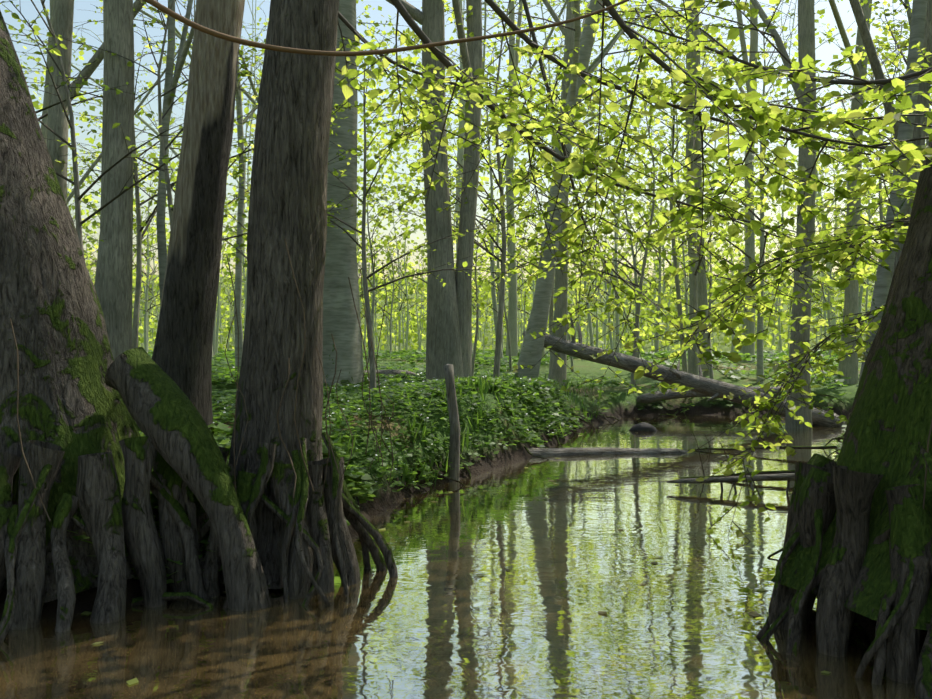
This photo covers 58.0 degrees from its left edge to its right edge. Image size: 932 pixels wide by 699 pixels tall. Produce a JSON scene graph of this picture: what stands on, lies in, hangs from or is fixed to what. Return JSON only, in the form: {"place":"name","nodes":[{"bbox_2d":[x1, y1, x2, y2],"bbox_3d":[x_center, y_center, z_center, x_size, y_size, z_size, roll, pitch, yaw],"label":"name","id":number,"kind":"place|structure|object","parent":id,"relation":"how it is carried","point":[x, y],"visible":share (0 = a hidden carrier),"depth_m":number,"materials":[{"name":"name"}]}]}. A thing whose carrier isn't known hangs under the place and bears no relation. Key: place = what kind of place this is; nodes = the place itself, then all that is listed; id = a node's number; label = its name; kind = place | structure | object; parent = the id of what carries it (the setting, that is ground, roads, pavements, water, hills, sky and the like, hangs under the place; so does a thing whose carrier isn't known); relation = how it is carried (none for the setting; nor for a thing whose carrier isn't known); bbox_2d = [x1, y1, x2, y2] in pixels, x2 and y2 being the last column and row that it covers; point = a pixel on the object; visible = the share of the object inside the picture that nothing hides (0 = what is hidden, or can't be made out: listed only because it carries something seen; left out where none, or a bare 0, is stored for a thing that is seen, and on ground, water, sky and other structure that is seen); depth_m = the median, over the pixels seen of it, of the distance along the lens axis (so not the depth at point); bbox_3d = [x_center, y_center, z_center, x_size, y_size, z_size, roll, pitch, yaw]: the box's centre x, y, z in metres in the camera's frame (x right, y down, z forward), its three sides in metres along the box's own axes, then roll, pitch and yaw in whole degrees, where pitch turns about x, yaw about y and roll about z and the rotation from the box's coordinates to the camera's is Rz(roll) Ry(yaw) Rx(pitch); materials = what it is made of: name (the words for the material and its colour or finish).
{"place":"outdoors","nodes":[
{"label":"outdoors","id":0,"kind":"place"},
{"bbox_2d":[144,0,629,55],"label":"vine","id":1,"kind":"object","parent":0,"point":[176,16],"visible":1,"depth_m":3.22,"materials":[{"name":"brown"}]},
{"bbox_2d":[0,415,921,698],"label":"water stream","id":2,"kind":"structure","parent":0,"point":[434,619],"depth_m":4.06,"materials":[{"name":"green liquid"}]},
{"bbox_2d":[81,423,830,684],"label":"floating leaves","id":3,"kind":"object","parent":2,"relation":"on","point":[135,680],"visible":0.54,"depth_m":4.76,"materials":[{"name":"green plant"}]},
{"bbox_2d":[528,447,687,455],"bbox_3d":[1.694,1.291,10.339,2.216,0.198,0.194,0,0,-9],"label":"log in water","id":4,"kind":"object","parent":2,"relation":"in","point":[569,451],"visible":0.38,"depth_m":10.28,"materials":[{"name":"brown wood"}]},
{"bbox_2d":[629,422,656,431],"bbox_3d":[2.800,1.277,13.309,0.449,0.253,0.306,0,0,2],"label":"rock in stream","id":5,"kind":"object","parent":2,"relation":"in","point":[643,427],"visible":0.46,"depth_m":13.20,"materials":[{"name":"grey stone"}]},
{"bbox_2d":[522,312,844,426],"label":"fallen log across stream","id":6,"kind":"structure","parent":2,"relation":"in","point":[700,383],"depth_m":14.78,"materials":[{"name":"wood"}]},
{"bbox_2d":[667,473,794,492],"bbox_3d":[2.749,1.384,7.481,1.839,0.545,0.379,-5,-1,10],"label":"branch in water","id":7,"kind":"object","parent":2,"relation":"in","point":[788,477],"visible":0.5,"depth_m":7.55,"materials":[{"name":"brown plant"}]},
{"bbox_2d":[678,408,794,484],"bbox_3d":[2.451,0.929,8.144,1.837,0.707,0.707,-4,-1,11],"label":"stick","id":8,"kind":"object","parent":2,"relation":"in","point":[772,472],"visible":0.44,"depth_m":8.29,"materials":[{"name":"brown wood"}]},
{"bbox_2d":[690,433,838,450],"bbox_3d":[3.567,1.106,10.174,1.944,0.294,0.522,-5,-2,23],"label":"stick","id":9,"kind":"object","parent":2,"relation":"on","point":[803,447],"visible":0.67,"depth_m":10.25,"materials":[{"name":"brown wood"}]},
{"bbox_2d":[0,273,927,656],"bbox_3d":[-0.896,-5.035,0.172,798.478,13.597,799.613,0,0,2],"label":"forest floor","id":10,"kind":"structure","parent":0,"point":[512,453],"depth_m":14.04,"materials":[{"name":"green plant"}]},
{"bbox_2d":[0,11,270,642],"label":"alder tree","id":11,"kind":"object","parent":10,"relation":"on","point":[86,401],"visible":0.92,"depth_m":4.25,"materials":[{"name":"brown plant"}]},
{"bbox_2d":[136,0,244,434],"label":"tree trunk","id":12,"kind":"object","parent":10,"relation":"on","point":[182,355],"visible":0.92,"depth_m":6.14,"materials":[{"name":"brown plant"}]},
{"bbox_2d":[196,0,397,607],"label":"alder tree","id":13,"kind":"object","parent":10,"relation":"on","point":[302,538],"visible":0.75,"depth_m":4.63,"materials":[{"name":"brown plant"}]},
{"bbox_2d":[364,370,415,377],"bbox_3d":[-1.940,0.415,13.215,2.488,0.258,0.272,1,0,-8],"label":"fallen log","id":14,"kind":"object","parent":10,"relation":"on","point":[391,372],"visible":0.04,"depth_m":13.26,"materials":[{"name":"wood"}]},
{"bbox_2d":[324,373,601,501],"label":"plants","id":15,"kind":"object","parent":10,"relation":"on","point":[483,387],"visible":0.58,"depth_m":9.11,"materials":[{"name":"green plant"}]},
{"bbox_2d":[67,348,862,583],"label":"ground cover plants","id":16,"kind":"object","parent":10,"relation":"on","point":[355,475],"depth_m":9.76,"materials":[{"name":"green plant"}]},
{"bbox_2d":[0,0,931,541],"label":"foliage","id":17,"kind":"object","parent":10,"relation":"on","point":[574,162],"visible":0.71,"depth_m":4.96,"materials":[{"name":"green plant"}]},
{"bbox_2d":[0,0,931,541],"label":"forest","id":18,"kind":"object","parent":10,"relation":"on","point":[450,350],"depth_m":12.15,"materials":[{"name":"green plant"}]},
{"bbox_2d":[8,0,931,351],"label":"foliage","id":19,"kind":"object","parent":10,"relation":"on","point":[722,238],"visible":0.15,"depth_m":44.93,"materials":[{"name":"green plant"}]},
{"bbox_2d":[26,0,931,389],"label":"tree trunks","id":20,"kind":"object","parent":10,"relation":"on","point":[340,320],"visible":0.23,"depth_m":11.85,"materials":[{"name":"grey wood"}]},
{"bbox_2d":[131,394,849,608],"bbox_3d":[2.344,1.060,9.786,4.515,0.756,16.214,0,0,24],"label":"muddy bank","id":21,"kind":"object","parent":10,"relation":"on","point":[171,596],"visible":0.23,"depth_m":7.88,"materials":[{"name":"brown soil"}]},
{"bbox_2d":[637,386,786,403],"bbox_3d":[5.121,0.864,16.803,3.637,0.253,0.220,-2,0,-11],"label":"fallen log","id":22,"kind":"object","parent":10,"relation":"on","point":[646,398],"depth_m":16.51,"materials":[{"name":"wood"}]},
{"bbox_2d":[756,142,931,698],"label":"alder tree","id":23,"kind":"object","parent":10,"relation":"on","point":[858,537],"visible":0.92,"depth_m":3.61,"materials":[{"name":"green plant"}]},
{"bbox_2d":[9,239,931,521],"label":"vines","id":24,"kind":"object","parent":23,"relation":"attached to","point":[369,411],"visible":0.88,"depth_m":4.42,"materials":[{"name":"brown"}]},
{"bbox_2d":[0,0,931,279],"label":"sky","id":25,"kind":"structure","parent":0,"point":[825,52],"materials":[{"name":"white"}]}
]}

